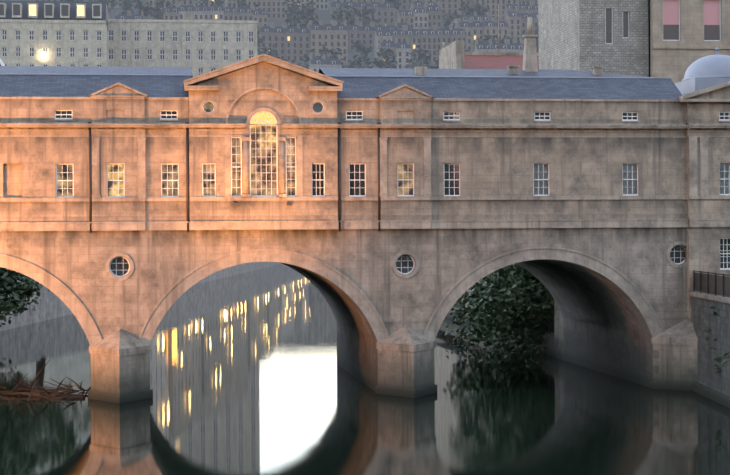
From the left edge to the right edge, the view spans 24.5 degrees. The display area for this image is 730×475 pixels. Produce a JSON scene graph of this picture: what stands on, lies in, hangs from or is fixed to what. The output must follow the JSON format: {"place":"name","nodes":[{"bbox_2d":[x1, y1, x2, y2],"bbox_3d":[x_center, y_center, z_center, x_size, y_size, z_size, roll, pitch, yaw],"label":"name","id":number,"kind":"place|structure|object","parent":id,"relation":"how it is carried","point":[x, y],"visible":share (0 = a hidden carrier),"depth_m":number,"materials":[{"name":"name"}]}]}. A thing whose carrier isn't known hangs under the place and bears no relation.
{"place":"outdoors","nodes":[
{"label":"outdoors","id":0,"kind":"place"},
{"bbox_2d":[29,5,83,15],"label":"lit windows","id":1,"kind":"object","parent":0,"point":[32,10],"visible":0.04,"depth_m":325.83,"materials":[{"name":"yellow glass"}]},
{"bbox_2d":[184,12,194,19],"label":"chimneys","id":2,"kind":"object","parent":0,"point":[189,15],"visible":0.04,"depth_m":350.87,"materials":[{"name":"grey stone"}]},
{"bbox_2d":[0,0,538,67],"bbox_3d":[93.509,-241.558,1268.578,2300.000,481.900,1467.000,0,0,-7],"label":"houses","id":3,"kind":"structure","parent":0,"point":[323,15],"depth_m":866.52,"materials":[{"name":"beige stone"}]},
{"bbox_2d":[34,0,538,63],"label":"walls","id":4,"kind":"structure","parent":3,"relation":"on","point":[297,48],"depth_m":782.30,"materials":[{"name":"beige stone"}]},
{"bbox_2d":[107,1,537,64],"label":"slate","id":5,"kind":"object","parent":4,"relation":"on","point":[384,31],"visible":0.1,"depth_m":809.48,"materials":[{"name":"grey stone"}]},
{"bbox_2d":[121,3,537,63],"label":"frames","id":6,"kind":"structure","parent":5,"relation":"on","point":[393,28],"depth_m":810.08,"materials":[{"name":"white"}]},
{"bbox_2d":[36,0,537,71],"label":"glass","id":7,"kind":"object","parent":3,"relation":"on","point":[338,36],"visible":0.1,"depth_m":812.47,"materials":[{"name":"grey"}]},
{"bbox_2d":[61,0,538,68],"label":"hill trees","id":8,"kind":"object","parent":3,"relation":"on","point":[312,15],"visible":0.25,"depth_m":816.00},
{"bbox_2d":[106,0,523,72],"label":"walls","id":9,"kind":"structure","parent":3,"relation":"on","point":[403,57],"depth_m":813.52,"materials":[{"name":"beige stone"}]},
{"bbox_2d":[108,0,533,59],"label":"chimneys","id":10,"kind":"object","parent":3,"relation":"on","point":[372,24],"visible":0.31,"depth_m":810.80,"materials":[{"name":"beige stone"}]},
{"bbox_2d":[148,0,520,62],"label":"walls","id":11,"kind":"structure","parent":3,"relation":"on","point":[335,40],"depth_m":811.74,"materials":[{"name":"beige stone"}]},
{"bbox_2d":[212,0,475,60],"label":"lit windows","id":12,"kind":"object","parent":3,"relation":"on","point":[289,36],"visible":0.02,"depth_m":781.21,"materials":[{"name":"yellow glass"}]},
{"bbox_2d":[171,0,537,66],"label":"walls","id":13,"kind":"structure","parent":3,"relation":"on","point":[446,3],"depth_m":861.14,"materials":[{"name":"beige stone"}]},
{"bbox_2d":[0,262,563,359],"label":"banks","id":14,"kind":"object","parent":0,"point":[51,305],"visible":0.02,"depth_m":146.19,"materials":[{"name":"stone"}]},
{"bbox_2d":[0,264,729,377],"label":"tree","id":15,"kind":"object","parent":14,"relation":"on","point":[507,299],"depth_m":106.67,"materials":[{"name":"green plant"}]},
{"bbox_2d":[454,296,553,333],"bbox_3d":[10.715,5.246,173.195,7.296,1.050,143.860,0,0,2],"label":"bush","id":16,"kind":"object","parent":14,"relation":"on","point":[549,327],"depth_m":106.44,"materials":[{"name":"green plant"}]},
{"bbox_2d":[0,264,729,474],"bbox_3d":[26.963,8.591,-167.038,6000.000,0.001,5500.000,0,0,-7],"label":"water","id":17,"kind":"structure","parent":0,"point":[249,375],"depth_m":73.61,"materials":[{"name":"black liquid"}]},
{"bbox_2d":[0,359,90,401],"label":"driftwood","id":18,"kind":"object","parent":17,"relation":"in","point":[56,394],"visible":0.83,"depth_m":81.37,"materials":[{"name":"brown wood"}]},
{"bbox_2d":[0,227,686,390],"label":"arched bridge base","id":19,"kind":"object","parent":17,"relation":"in","point":[607,330],"depth_m":81.98,"materials":[{"name":"stone"}]},
{"bbox_2d":[0,247,663,345],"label":"arch rings","id":20,"kind":"object","parent":19,"relation":"on","point":[343,282],"visible":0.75,"depth_m":81.31,"materials":[{"name":"stone"}]},
{"bbox_2d":[0,54,729,270],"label":"facade trim","id":21,"kind":"structure","parent":19,"relation":"on","point":[118,90],"depth_m":80.91,"materials":[{"name":"beige stone"}]},
{"bbox_2d":[57,102,294,195],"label":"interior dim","id":22,"kind":"object","parent":21,"relation":"attached to","point":[236,149],"depth_m":81.11,"materials":[{"name":"brown"}]},
{"bbox_2d":[108,126,275,195],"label":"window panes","id":23,"kind":"structure","parent":22,"relation":"attached to","point":[260,129],"depth_m":81.10,"materials":[{"name":"yellow"}]},
{"bbox_2d":[251,112,275,123],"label":"fanlight window","id":24,"kind":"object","parent":22,"relation":"attached to","point":[261,121],"depth_m":81.11,"materials":[{"name":"yellow glass"}]},
{"bbox_2d":[203,164,412,195],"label":"window panes","id":25,"kind":"object","parent":21,"relation":"attached to","point":[211,190],"depth_m":82.12,"materials":[{"name":"brown"}]},
{"bbox_2d":[0,65,727,99],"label":"roof","id":26,"kind":"structure","parent":21,"relation":"on","point":[353,87],"depth_m":83.44,"materials":[{"name":"stone"}]},
{"bbox_2d":[0,73,670,78],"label":"lead roof","id":27,"kind":"object","parent":26,"relation":"on","point":[359,76],"visible":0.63,"depth_m":84.11,"materials":[{"name":"grey metal"}]},
{"bbox_2d":[414,17,603,74],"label":"chimneys","id":28,"kind":"object","parent":26,"relation":"on","point":[530,64],"visible":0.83,"depth_m":87.31,"materials":[{"name":"stone"}]},
{"bbox_2d":[673,45,729,99],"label":"dome","id":29,"kind":"structure","parent":26,"relation":"on","point":[706,72],"depth_m":86.52,"materials":[{"name":"grey metal"}]},
{"bbox_2d":[88,122,687,232],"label":"downpipes","id":30,"kind":"object","parent":21,"relation":"attached to","point":[187,180],"visible":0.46,"depth_m":80.31,"materials":[{"name":"grey"}]},
{"bbox_2d":[55,101,729,269],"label":"window frames","id":31,"kind":"structure","parent":21,"relation":"attached to","point":[449,179],"depth_m":80.91,"materials":[{"name":"white wood"}]},
{"bbox_2d":[56,102,729,266],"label":"window glass","id":32,"kind":"object","parent":31,"relation":"in","point":[446,181],"visible":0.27,"depth_m":80.88,"materials":[{"name":"black glass"}]},
{"bbox_2d":[109,245,684,276],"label":"frames","id":33,"kind":"structure","parent":21,"relation":"attached to","point":[401,267],"depth_m":82.06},
{"bbox_2d":[313,102,729,194],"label":"window panes","id":34,"kind":"structure","parent":21,"relation":"attached to","point":[624,171],"depth_m":83.45,"materials":[{"name":"grey glass"}]},
{"bbox_2d":[88,319,697,403],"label":"bridge piers","id":35,"kind":"structure","parent":19,"relation":"on","point":[120,365],"depth_m":80.34,"materials":[{"name":"stone"}]},
{"bbox_2d":[105,241,686,280],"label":"round window","id":36,"kind":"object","parent":19,"relation":"in","point":[395,270],"depth_m":81.75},
{"bbox_2d":[692,292,729,396],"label":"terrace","id":37,"kind":"structure","parent":17,"relation":"in","point":[717,326],"depth_m":78.47,"materials":[{"name":"grey stone"}]},
{"bbox_2d":[690,292,729,407],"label":"quay wall","id":38,"kind":"structure","parent":37,"relation":"on","point":[713,394],"depth_m":77.93,"materials":[{"name":"stone"}]},
{"bbox_2d":[693,270,729,296],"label":"terrace rail","id":39,"kind":"object","parent":38,"relation":"on","point":[700,291],"visible":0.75,"depth_m":79.89,"materials":[{"name":"black metal"}]},
{"bbox_2d":[694,272,729,295],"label":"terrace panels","id":40,"kind":"object","parent":39,"relation":"attached to","point":[719,284],"visible":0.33,"depth_m":78.95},
{"bbox_2d":[0,62,729,322],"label":"facade wall","id":41,"kind":"structure","parent":0,"point":[496,166],"depth_m":81.56,"materials":[{"name":"beige stone"}]},
{"bbox_2d":[3,110,729,267],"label":"windows","id":42,"kind":"structure","parent":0,"point":[355,189],"depth_m":81.64,"materials":[{"name":"glass"}]},
{"bbox_3d":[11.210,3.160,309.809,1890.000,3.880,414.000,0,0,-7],"label":"lawn","id":43,"kind":"structure","parent":0,"visible":0},
{"bbox_2d":[0,3,257,97],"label":"walls","id":44,"kind":"structure","parent":43,"relation":"on","point":[143,45],"depth_m":345.16,"materials":[{"name":"beige stone"}]},
{"bbox_2d":[434,98,493,293],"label":"walls","id":45,"kind":"structure","parent":43,"relation":"on","point":[469,290],"depth_m":141.73,"materials":[{"name":"beige stone"}]},
{"bbox_2d":[0,1,108,28],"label":"slate","id":46,"kind":"object","parent":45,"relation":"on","point":[105,15],"visible":0.02,"depth_m":327.92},
{"bbox_2d":[0,4,719,74],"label":"glass","id":47,"kind":"object","parent":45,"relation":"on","point":[671,32],"depth_m":325.45,"materials":[{"name":"grey"}]},
{"bbox_2d":[2,0,720,75],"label":"frames","id":48,"kind":"structure","parent":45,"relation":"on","point":[136,54],"depth_m":345.00,"materials":[{"name":"white"}]},
{"bbox_2d":[663,0,719,24],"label":"window blinds","id":49,"kind":"object","parent":48,"relation":"attached to","point":[671,12],"visible":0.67,"depth_m":113.74,"materials":[{"name":"pink fabric"}]},
{"bbox_2d":[439,6,538,68],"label":"building","id":50,"kind":"structure","parent":45,"relation":"on","point":[451,55],"depth_m":144.94,"materials":[{"name":"beige stone"}]},
{"bbox_2d":[464,55,538,68],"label":"pantile roof","id":51,"kind":"structure","parent":50,"relation":"on","point":[487,62],"depth_m":147.53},
{"bbox_2d":[538,0,648,76],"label":"building","id":52,"kind":"structure","parent":43,"relation":"on","point":[571,34],"depth_m":114.06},
{"bbox_2d":[648,0,729,99],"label":"building","id":53,"kind":"structure","parent":43,"relation":"on","point":[674,60],"depth_m":113.48,"materials":[{"name":"beige stone"}]}
]}

